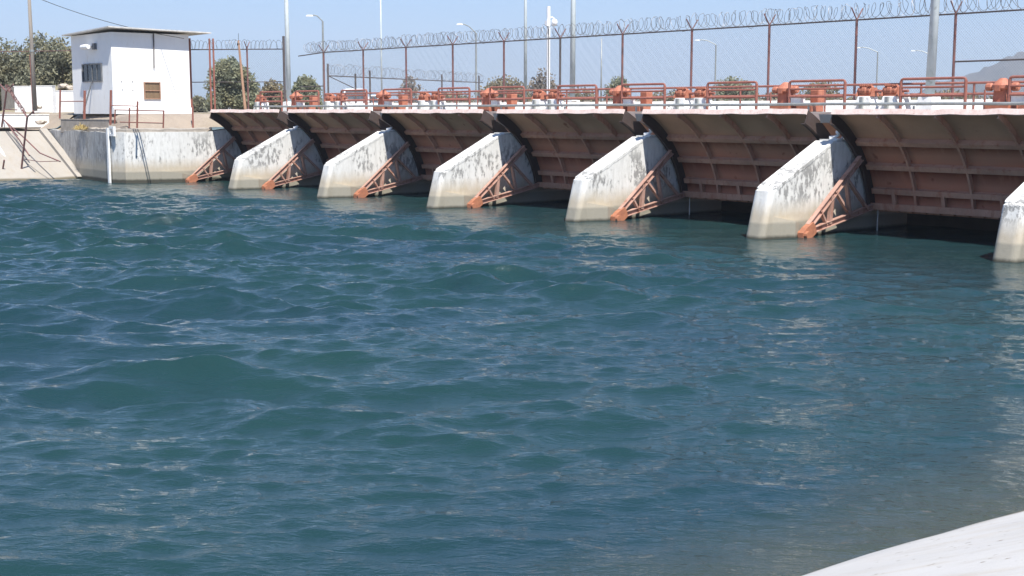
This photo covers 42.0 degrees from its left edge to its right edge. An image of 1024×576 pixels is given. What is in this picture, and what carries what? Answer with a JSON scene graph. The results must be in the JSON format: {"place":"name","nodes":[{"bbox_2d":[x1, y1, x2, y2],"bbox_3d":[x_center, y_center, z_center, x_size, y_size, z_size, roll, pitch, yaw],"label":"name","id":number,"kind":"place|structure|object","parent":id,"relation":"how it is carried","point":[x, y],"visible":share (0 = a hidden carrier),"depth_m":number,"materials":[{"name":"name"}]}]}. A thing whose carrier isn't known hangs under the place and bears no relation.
{"place":"outdoors","nodes":[
{"label":"outdoors","id":0,"kind":"place"},
{"bbox_2d":[0,131,75,180],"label":"bank lining","id":1,"kind":"object","parent":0,"point":[11,146],"visible":0.32,"depth_m":74.03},
{"bbox_2d":[0,127,40,130],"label":"kerb","id":2,"kind":"structure","parent":1,"relation":"on","point":[20,129],"depth_m":77.10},
{"bbox_2d":[0,84,60,168],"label":"slope fence","id":3,"kind":"object","parent":1,"relation":"on","point":[14,97],"visible":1,"depth_m":73.62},
{"bbox_2d":[39,128,81,178],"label":"edge beam","id":4,"kind":"structure","parent":1,"relation":"on","point":[50,139],"depth_m":75.50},
{"bbox_2d":[0,86,209,129],"bbox_3d":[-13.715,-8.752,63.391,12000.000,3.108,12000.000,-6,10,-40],"label":"ground","id":5,"kind":"structure","parent":0,"point":[54,121],"depth_m":80.23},
{"bbox_2d":[0,85,27,110],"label":"grey wall","id":6,"kind":"structure","parent":5,"relation":"on","point":[10,102],"depth_m":103.13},
{"bbox_2d":[0,37,38,110],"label":"leafy tree","id":7,"kind":"object","parent":5,"relation":"on","point":[11,63],"visible":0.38,"depth_m":108.39,"materials":[{"name":"green plant"}]},
{"bbox_2d":[13,86,30,111],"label":"concrete block","id":8,"kind":"structure","parent":5,"relation":"on","point":[22,94],"depth_m":96.16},
{"bbox_2d":[0,114,48,127],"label":"wall","id":9,"kind":"structure","parent":5,"relation":"on","point":[15,120],"depth_m":78.82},
{"bbox_2d":[28,0,36,113],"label":"wooden pole","id":10,"kind":"object","parent":5,"relation":"on","point":[33,82],"visible":0.88,"depth_m":80.28,"materials":[{"name":"brown wood"}]},
{"bbox_2d":[15,30,53,81],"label":"leafy tree","id":11,"kind":"object","parent":5,"relation":"on","point":[38,56],"visible":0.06,"depth_m":112.93,"materials":[{"name":"green plant"}]},
{"bbox_2d":[35,120,46,124],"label":"rock","id":12,"kind":"object","parent":5,"relation":"on","point":[39,122],"visible":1,"depth_m":77.75,"materials":[{"name":"stone"}]},
{"bbox_2d":[30,85,56,112],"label":"concrete block","id":13,"kind":"structure","parent":5,"relation":"on","point":[46,97],"depth_m":88.83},
{"bbox_2d":[35,36,72,85],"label":"leafy tree","id":14,"kind":"object","parent":5,"relation":"on","point":[56,68],"visible":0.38,"depth_m":107.99,"materials":[{"name":"green plant"}]},
{"bbox_2d":[57,83,67,88],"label":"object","id":15,"kind":"object","parent":5,"relation":"on","point":[62,86],"visible":1,"depth_m":98.17,"materials":[{"name":"stone"}]},
{"bbox_2d":[55,90,73,112],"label":"concrete block","id":16,"kind":"structure","parent":5,"relation":"on","point":[66,95],"depth_m":91.43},
{"bbox_2d":[48,127,241,183],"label":"abutment wall","id":17,"kind":"structure","parent":5,"relation":"on","point":[154,155],"depth_m":70.19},
{"bbox_2d":[73,123,87,129],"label":"straw tuft","id":18,"kind":"object","parent":17,"relation":"on","point":[81,127],"visible":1,"depth_m":72.58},
{"bbox_2d":[106,126,115,182],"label":"staff gauge","id":19,"kind":"object","parent":17,"relation":"attached to","point":[110,130],"visible":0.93,"depth_m":69.17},
{"bbox_2d":[114,108,164,128],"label":"yard railing","id":20,"kind":"object","parent":17,"relation":"on","point":[129,110],"visible":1,"depth_m":68.84,"materials":[{"name":"metal"}]},
{"bbox_2d":[193,95,208,111],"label":"bush","id":21,"kind":"object","parent":5,"relation":"on","point":[197,104],"visible":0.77,"depth_m":144.19,"materials":[{"name":"green plant"}]},
{"bbox_2d":[203,55,259,110],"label":"leafy tree","id":22,"kind":"object","parent":5,"relation":"on","point":[231,85],"visible":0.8,"depth_m":119.98,"materials":[{"name":"green plant"}]},
{"bbox_2d":[258,78,283,110],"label":"bush","id":23,"kind":"object","parent":5,"relation":"on","point":[270,87],"visible":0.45,"depth_m":155.13,"materials":[{"name":"green plant"}]},
{"bbox_2d":[291,74,322,109],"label":"leafy tree","id":24,"kind":"object","parent":5,"relation":"on","point":[304,80],"visible":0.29,"depth_m":146.07,"materials":[{"name":"green plant"}]},
{"bbox_2d":[306,14,323,104],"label":"street lamp","id":25,"kind":"object","parent":5,"relation":"on","point":[313,15],"visible":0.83,"depth_m":102.28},
{"bbox_2d":[342,89,368,103],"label":"parked car","id":26,"kind":"object","parent":5,"relation":"on","point":[353,97],"visible":0.06,"depth_m":109.27,"materials":[{"name":"white paint"}]},
{"bbox_2d":[380,0,382,89],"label":"light pole","id":27,"kind":"object","parent":5,"relation":"on","point":[380,41],"visible":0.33,"depth_m":104.86,"materials":[{"name":"white metal"}]},
{"bbox_2d":[326,64,484,103],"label":"distant fence","id":28,"kind":"object","parent":5,"relation":"on","point":[370,77],"visible":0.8,"depth_m":87.70,"materials":[{"name":"metal"}]},
{"bbox_2d":[396,74,425,102],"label":"leafy tree","id":29,"kind":"object","parent":5,"relation":"on","point":[414,89],"visible":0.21,"depth_m":255.89,"materials":[{"name":"green plant"}]},
{"bbox_2d":[443,89,474,102],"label":"bush","id":30,"kind":"object","parent":5,"relation":"on","point":[449,96],"visible":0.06,"depth_m":225.82,"materials":[{"name":"green plant"}]},
{"bbox_2d":[457,23,476,102],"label":"street lamp","id":31,"kind":"object","parent":5,"relation":"on","point":[475,58],"visible":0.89,"depth_m":114.30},
{"bbox_2d":[474,74,532,102],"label":"leafy tree","id":32,"kind":"object","parent":5,"relation":"on","point":[509,82],"visible":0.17,"depth_m":186.25,"materials":[{"name":"green plant"}]},
{"bbox_2d":[524,0,526,101],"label":"light pole","id":33,"kind":"object","parent":5,"relation":"on","point":[525,34],"visible":0.58,"depth_m":65.26,"materials":[{"name":"white metal"}]},
{"bbox_2d":[527,67,558,94],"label":"leafy tree","id":34,"kind":"object","parent":5,"relation":"on","point":[554,85],"visible":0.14,"depth_m":197.11,"materials":[{"name":"green plant"}]},
{"bbox_2d":[545,6,557,99],"bbox_3d":[1.831,-10.720,62.464,0.597,4.856,0.295,0,8,0],"label":"camera mast","id":35,"kind":"object","parent":5,"relation":"on","point":[554,22],"visible":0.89,"depth_m":62.29,"materials":[{"name":"white metal"}]},
{"bbox_2d":[563,87,599,101],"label":"bush","id":36,"kind":"object","parent":5,"relation":"on","point":[585,94],"visible":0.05,"depth_m":206.48,"materials":[{"name":"green plant"}]},
{"bbox_2d":[600,38,601,101],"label":"light pole","id":37,"kind":"object","parent":5,"relation":"on","point":[601,72],"visible":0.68,"depth_m":74.93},
{"bbox_2d":[602,74,628,100],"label":"leafy tree","id":38,"kind":"object","parent":5,"relation":"on","point":[617,82],"visible":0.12,"depth_m":167.17,"materials":[{"name":"green plant"}]},
{"bbox_2d":[635,89,693,101],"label":"bush","id":39,"kind":"object","parent":5,"relation":"on","point":[669,99],"visible":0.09,"depth_m":224.66,"materials":[{"name":"green plant"}]},
{"bbox_2d":[696,39,716,100],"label":"street lamp","id":40,"kind":"object","parent":5,"relation":"on","point":[715,61],"visible":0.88,"depth_m":140.38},
{"bbox_2d":[711,76,760,100],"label":"leafy tree","id":41,"kind":"object","parent":5,"relation":"on","point":[737,92],"visible":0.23,"depth_m":174.57,"materials":[{"name":"green plant"}]},
{"bbox_2d":[761,92,793,100],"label":"bush","id":42,"kind":"object","parent":5,"relation":"on","point":[772,93],"visible":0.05,"depth_m":212.81,"materials":[{"name":"green plant"}]},
{"bbox_2d":[799,82,842,100],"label":"leafy tree","id":43,"kind":"object","parent":5,"relation":"on","point":[831,91],"visible":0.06,"depth_m":182.62,"materials":[{"name":"green plant"}]},
{"bbox_2d":[910,88,983,99],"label":"bush","id":44,"kind":"object","parent":5,"relation":"on","point":[946,98],"visible":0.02,"depth_m":224.41,"materials":[{"name":"green plant"}]},
{"bbox_2d":[56,113,221,131],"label":"terrace ground","id":45,"kind":"structure","parent":0,"point":[202,120],"depth_m":71.46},
{"bbox_2d":[59,119,117,132],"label":"old wall","id":46,"kind":"structure","parent":45,"relation":"on","point":[67,124],"depth_m":73.44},
{"bbox_2d":[59,90,85,119],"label":"yard railing","id":47,"kind":"object","parent":46,"relation":"on","point":[84,104],"visible":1,"depth_m":73.60,"materials":[{"name":"metal"}]},
{"bbox_2d":[109,90,138,127],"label":"yard railing","id":48,"kind":"object","parent":45,"relation":"on","point":[110,114],"visible":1,"depth_m":70.04,"materials":[{"name":"metal"}]},
{"bbox_2d":[62,26,210,113],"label":"pump house","id":49,"kind":"structure","parent":45,"relation":"on","point":[145,68],"depth_m":74.71,"materials":[{"name":"paint"}]},
{"bbox_2d":[81,63,102,81],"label":"window","id":50,"kind":"structure","parent":49,"relation":"in","point":[92,72],"depth_m":75.06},
{"bbox_2d":[43,0,183,38],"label":"overhead cable","id":51,"kind":"object","parent":49,"relation":"attached to","point":[107,21],"visible":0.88,"depth_m":76.60,"materials":[{"name":"black rubber"}]},
{"bbox_2d":[143,82,160,98],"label":"boarded window","id":52,"kind":"structure","parent":49,"relation":"in","point":[152,90],"depth_m":74.71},
{"bbox_2d":[189,36,285,110],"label":"yard fence","id":53,"kind":"object","parent":45,"relation":"on","point":[246,59],"visible":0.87,"depth_m":77.23,"materials":[{"name":"metal"}]},
{"bbox_2d":[237,33,246,109],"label":"timber pole","id":54,"kind":"object","parent":45,"relation":"on","point":[242,83],"visible":0.96,"depth_m":75.88,"materials":[{"name":"brown wood"}]},
{"bbox_2d":[0,178,1023,575],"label":"water","id":55,"kind":"structure","parent":0,"point":[208,378],"depth_m":18.28,"materials":[{"name":"liquid"}]},
{"bbox_2d":[0,0,1023,129],"label":"sky","id":56,"kind":"structure","parent":0,"point":[264,20],"materials":[{"name":"blue"}]},
{"bbox_2d":[857,47,877,82],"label":"street lamp","id":57,"kind":"object","parent":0,"point":[877,63],"visible":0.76,"depth_m":153.41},
{"bbox_2d":[803,510,1023,575],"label":"bank lining","id":58,"kind":"object","parent":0,"point":[993,547],"visible":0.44,"depth_m":9.31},
{"bbox_2d":[915,52,1023,99],"bbox_3d":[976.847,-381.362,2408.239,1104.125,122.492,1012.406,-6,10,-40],"label":"hill","id":59,"kind":"structure","parent":0,"point":[1001,68],"depth_m":2268.71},
{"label":"canal bed","id":60,"kind":"structure","parent":0,"visible":0},
{"bbox_2d":[228,113,322,189],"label":"dam pier","id":61,"kind":"structure","parent":60,"relation":"on","point":[258,166],"depth_m":64.75,"materials":[{"name":"concrete"}]},
{"bbox_2d":[185,109,299,181],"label":"sluice gate","id":62,"kind":"structure","parent":61,"relation":"attached to","point":[247,129],"depth_m":70.35,"materials":[{"name":"metal"}]},
{"bbox_2d":[317,113,431,197],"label":"dam pier","id":63,"kind":"structure","parent":60,"relation":"on","point":[349,172],"depth_m":58.72,"materials":[{"name":"concrete"}]},
{"bbox_2d":[262,109,393,188],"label":"sluice gate","id":64,"kind":"structure","parent":63,"relation":"attached to","point":[331,133],"depth_m":64.27,"materials":[{"name":"metal"}]},
{"bbox_2d":[426,113,570,208],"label":"dam pier","id":65,"kind":"structure","parent":60,"relation":"on","point":[462,179],"depth_m":52.68,"materials":[{"name":"concrete"}]},
{"bbox_2d":[354,109,507,197],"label":"sluice gate","id":66,"kind":"structure","parent":65,"relation":"attached to","point":[434,139],"depth_m":58.20,"materials":[{"name":"metal"}]},
{"bbox_2d":[282,111,999,230],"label":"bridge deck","id":67,"kind":"structure","parent":60,"relation":"on","point":[952,221],"depth_m":44.06,"materials":[{"name":"concrete"}]},
{"bbox_2d":[254,95,266,108],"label":"hoist pedestal","id":68,"kind":"object","parent":67,"relation":"on","point":[257,102],"visible":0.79,"depth_m":72.36,"materials":[{"name":"orange paint"}]},
{"bbox_2d":[259,91,282,110],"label":"guard frame","id":69,"kind":"object","parent":67,"relation":"on","point":[281,96],"visible":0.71,"depth_m":70.98,"materials":[{"name":"orange paint"}]},
{"bbox_2d":[283,0,290,110],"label":"light pole","id":70,"kind":"object","parent":67,"relation":"on","point":[287,57],"visible":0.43,"depth_m":74.13,"materials":[{"name":"white metal"}]},
{"bbox_2d":[286,92,317,110],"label":"hoist gearbox","id":71,"kind":"object","parent":67,"relation":"on","point":[292,97],"visible":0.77,"depth_m":69.20,"materials":[{"name":"orange paint"}]},
{"bbox_2d":[295,90,319,108],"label":"guard frame","id":72,"kind":"object","parent":67,"relation":"on","point":[318,96],"visible":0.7,"depth_m":68.14,"materials":[{"name":"orange paint"}]},
{"bbox_2d":[322,94,335,109],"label":"hoist pedestal","id":73,"kind":"object","parent":67,"relation":"on","point":[329,99],"visible":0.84,"depth_m":66.99,"materials":[{"name":"orange paint"}]},
{"bbox_2d":[333,93,349,108],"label":"hoist pedestal","id":74,"kind":"object","parent":67,"relation":"on","point":[337,100],"visible":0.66,"depth_m":66.28,"materials":[{"name":"orange paint"}]},
{"bbox_2d":[340,89,367,108],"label":"guard frame","id":75,"kind":"object","parent":67,"relation":"on","point":[341,100],"visible":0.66,"depth_m":64.94,"materials":[{"name":"orange paint"}]},
{"bbox_2d":[372,90,407,110],"bbox_3d":[-5.783,-8.900,63.348,1.868,0.995,0.914,7,10,43],"label":"hoist gearbox","id":76,"kind":"object","parent":67,"relation":"on","point":[379,97],"visible":0.72,"depth_m":63.15,"materials":[{"name":"orange paint"}]},
{"bbox_2d":[382,88,411,108],"bbox_3d":[-5.363,-8.787,62.292,0.171,1.061,2.420,-6,10,-40],"label":"guard frame","id":77,"kind":"object","parent":67,"relation":"on","point":[384,95],"visible":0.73,"depth_m":62.13,"materials":[{"name":"orange paint"}]},
{"bbox_2d":[416,92,430,109],"bbox_3d":[-3.951,-8.530,61.050,0.677,0.880,0.926,-6,10,-40],"label":"hoist pedestal","id":78,"kind":"object","parent":67,"relation":"on","point":[424,98],"visible":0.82,"depth_m":60.91,"materials":[{"name":"orange paint"}]},
{"bbox_2d":[428,92,445,109],"bbox_3d":[-3.340,-8.433,60.329,0.677,0.880,0.926,-6,10,-40],"label":"hoist pedestal","id":79,"kind":"object","parent":67,"relation":"on","point":[434,98],"visible":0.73,"depth_m":60.22,"materials":[{"name":"orange paint"}]},
{"bbox_2d":[437,87,470,108],"bbox_3d":[-2.573,-8.347,58.997,0.171,1.061,2.420,-6,10,-40],"label":"guard frame","id":80,"kind":"object","parent":67,"relation":"on","point":[468,94],"visible":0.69,"depth_m":58.82,"materials":[{"name":"orange paint"}]},
{"bbox_2d":[477,88,516,110],"bbox_3d":[-0.640,-8.088,57.275,1.868,0.995,0.914,7,10,43],"label":"hoist gearbox","id":81,"kind":"object","parent":67,"relation":"on","point":[484,94],"visible":0.75,"depth_m":57.08,"materials":[{"name":"orange paint"}]},
{"bbox_2d":[488,86,524,111],"bbox_3d":[-0.220,-7.976,56.219,0.171,1.061,2.420,-6,10,-40],"label":"guard frame","id":82,"kind":"object","parent":67,"relation":"on","point":[523,93],"visible":0.85,"depth_m":56.06,"materials":[{"name":"orange paint"}]},
{"bbox_2d":[530,90,547,108],"bbox_3d":[1.192,-7.718,54.977,0.677,0.880,0.926,-6,10,-40],"label":"hoist pedestal","id":83,"kind":"object","parent":67,"relation":"on","point":[539,96],"visible":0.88,"depth_m":54.85,"materials":[{"name":"orange paint"}]},
{"bbox_2d":[545,90,564,109],"bbox_3d":[1.803,-7.622,54.255,0.677,0.880,0.926,-6,10,-40],"label":"hoist pedestal","id":84,"kind":"object","parent":67,"relation":"on","point":[552,97],"visible":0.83,"depth_m":54.14,"materials":[{"name":"orange paint"}]},
{"bbox_2d":[565,0,579,101],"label":"light pole","id":85,"kind":"object","parent":67,"relation":"on","point":[572,27],"visible":0.5,"depth_m":61.34,"materials":[{"name":"grey metal"}]},
{"bbox_2d":[557,84,597,109],"bbox_3d":[2.570,-7.535,52.924,0.171,1.061,2.420,-6,10,-40],"label":"guard frame","id":86,"kind":"object","parent":67,"relation":"on","point":[595,98],"visible":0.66,"depth_m":52.66,"materials":[{"name":"orange paint"}]},
{"bbox_2d":[606,85,652,111],"bbox_3d":[4.503,-7.277,51.201,1.868,0.995,0.914,7,10,43],"label":"hoist gearbox","id":87,"kind":"object","parent":67,"relation":"on","point":[615,93],"visible":0.72,"depth_m":50.97,"materials":[{"name":"orange paint"}]},
{"bbox_2d":[253,102,1023,111],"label":"conduit pipe","id":88,"kind":"object","parent":67,"relation":"on","point":[808,105],"visible":0.85,"depth_m":47.11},
{"bbox_2d":[621,83,665,108],"bbox_3d":[4.923,-7.164,50.145,0.171,1.061,2.420,-6,10,-40],"label":"guard frame","id":89,"kind":"object","parent":67,"relation":"on","point":[663,91],"visible":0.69,"depth_m":49.96,"materials":[{"name":"orange paint"}]},
{"bbox_2d":[348,98,992,111],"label":"parapet wall","id":90,"kind":"structure","parent":67,"relation":"on","point":[829,108],"depth_m":53.00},
{"bbox_2d":[298,0,1023,102],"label":"chain link fence","id":91,"kind":"object","parent":90,"relation":"on","point":[856,20],"visible":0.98,"depth_m":54.79,"materials":[{"name":"metal"}]},
{"bbox_2d":[325,81,1023,111],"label":"handrail","id":92,"kind":"object","parent":67,"relation":"on","point":[875,84],"visible":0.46,"depth_m":51.99,"materials":[{"name":"metal"}]},
{"bbox_2d":[671,88,693,108],"bbox_3d":[6.336,-6.907,48.903,0.677,0.880,0.926,-6,10,-40],"label":"hoist pedestal","id":93,"kind":"object","parent":67,"relation":"on","point":[683,95],"visible":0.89,"depth_m":48.78,"materials":[{"name":"orange paint"}]},
{"bbox_2d":[691,87,715,108],"bbox_3d":[6.946,-6.810,48.182,0.677,0.880,0.926,-6,10,-40],"label":"hoist pedestal","id":94,"kind":"object","parent":67,"relation":"on","point":[699,95],"visible":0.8,"depth_m":48.08,"materials":[{"name":"orange paint"}]},
{"bbox_2d":[706,81,757,108],"bbox_3d":[7.713,-6.724,46.850,0.171,1.061,2.420,-6,10,-40],"label":"guard frame","id":95,"kind":"object","parent":67,"relation":"on","point":[708,97],"visible":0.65,"depth_m":46.80,"materials":[{"name":"orange paint"}]},
{"bbox_2d":[769,82,823,111],"bbox_3d":[9.646,-6.465,45.127,1.868,0.995,0.914,7,10,43],"label":"hoist gearbox","id":96,"kind":"object","parent":67,"relation":"on","point":[781,90],"visible":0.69,"depth_m":44.93,"materials":[{"name":"orange paint"}]},
{"bbox_2d":[788,79,846,108],"bbox_3d":[10.066,-6.353,44.071,0.171,1.061,2.420,-6,10,-40],"label":"guard frame","id":97,"kind":"object","parent":67,"relation":"on","point":[843,96],"visible":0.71,"depth_m":43.91,"materials":[{"name":"orange paint"}]},
{"bbox_2d":[853,84,881,108],"bbox_3d":[11.479,-6.095,42.830,0.677,0.880,0.926,-6,10,-40],"label":"hoist pedestal","id":98,"kind":"object","parent":67,"relation":"on","point":[867,92],"visible":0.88,"depth_m":42.72,"materials":[{"name":"orange paint"}]},
{"bbox_2d":[878,84,908,108],"bbox_3d":[12.090,-5.999,42.108,0.677,0.880,0.926,-6,10,-40],"label":"hoist pedestal","id":99,"kind":"object","parent":67,"relation":"on","point":[889,92],"visible":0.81,"depth_m":42.00,"materials":[{"name":"orange paint"}]},
{"bbox_2d":[904,97,911,108],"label":"pedestal","id":100,"kind":"structure","parent":67,"relation":"on","point":[907,99],"depth_m":41.64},
{"bbox_2d":[915,0,941,108],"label":"light pole","id":101,"kind":"object","parent":67,"relation":"on","point":[932,42],"visible":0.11,"depth_m":44.47,"materials":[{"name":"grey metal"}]},
{"bbox_2d":[899,76,967,108],"bbox_3d":[12.857,-5.912,40.776,0.171,1.061,2.420,-6,10,-40],"label":"guard frame","id":102,"kind":"object","parent":67,"relation":"on","point":[902,87],"visible":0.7,"depth_m":40.69,"materials":[{"name":"orange paint"}]},
{"bbox_2d":[983,78,1023,108],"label":"hoist gearbox","id":103,"kind":"object","parent":67,"relation":"on","point":[999,86],"visible":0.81,"depth_m":39.06,"materials":[{"name":"orange paint"}]},
{"bbox_2d":[1007,75,1023,101],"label":"guard frame","id":104,"kind":"object","parent":67,"relation":"on","point":[1010,94],"visible":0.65,"depth_m":38.73,"materials":[{"name":"orange paint"}]},
{"bbox_2d":[565,114,721,221],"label":"dam pier","id":105,"kind":"structure","parent":60,"relation":"on","point":[603,188],"depth_m":46.56,"materials":[{"name":"concrete"}]},
{"bbox_2d":[467,109,647,207],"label":"sluice gate","id":106,"kind":"structure","parent":105,"relation":"attached to","point":[562,149],"depth_m":52.12,"materials":[{"name":"metal"}]},
{"bbox_2d":[746,114,906,238],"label":"dam pier","id":107,"kind":"structure","parent":60,"relation":"on","point":[790,195],"depth_m":40.40,"materials":[{"name":"concrete"}]},
{"bbox_2d":[610,108,830,220],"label":"sluice gate","id":108,"kind":"structure","parent":107,"relation":"attached to","point":[738,155],"depth_m":45.89,"materials":[{"name":"metal"}]},
{"bbox_2d":[829,131,842,138],"bbox_3d":[10.019,-4.738,41.225,0.275,0.270,0.392,-6,10,-40],"label":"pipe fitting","id":109,"kind":"object","parent":107,"relation":"on","point":[835,136],"visible":0.85,"depth_m":41.17,"materials":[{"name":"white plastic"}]},
{"bbox_2d":[992,182,1023,262],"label":"dam pier","id":110,"kind":"structure","parent":60,"relation":"on","point":[1009,245],"depth_m":33.33,"materials":[{"name":"concrete"}]},
{"bbox_2d":[797,108,1023,237],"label":"sluice gate","id":111,"kind":"structure","parent":110,"relation":"attached to","point":[958,162],"depth_m":39.76,"materials":[{"name":"metal"}]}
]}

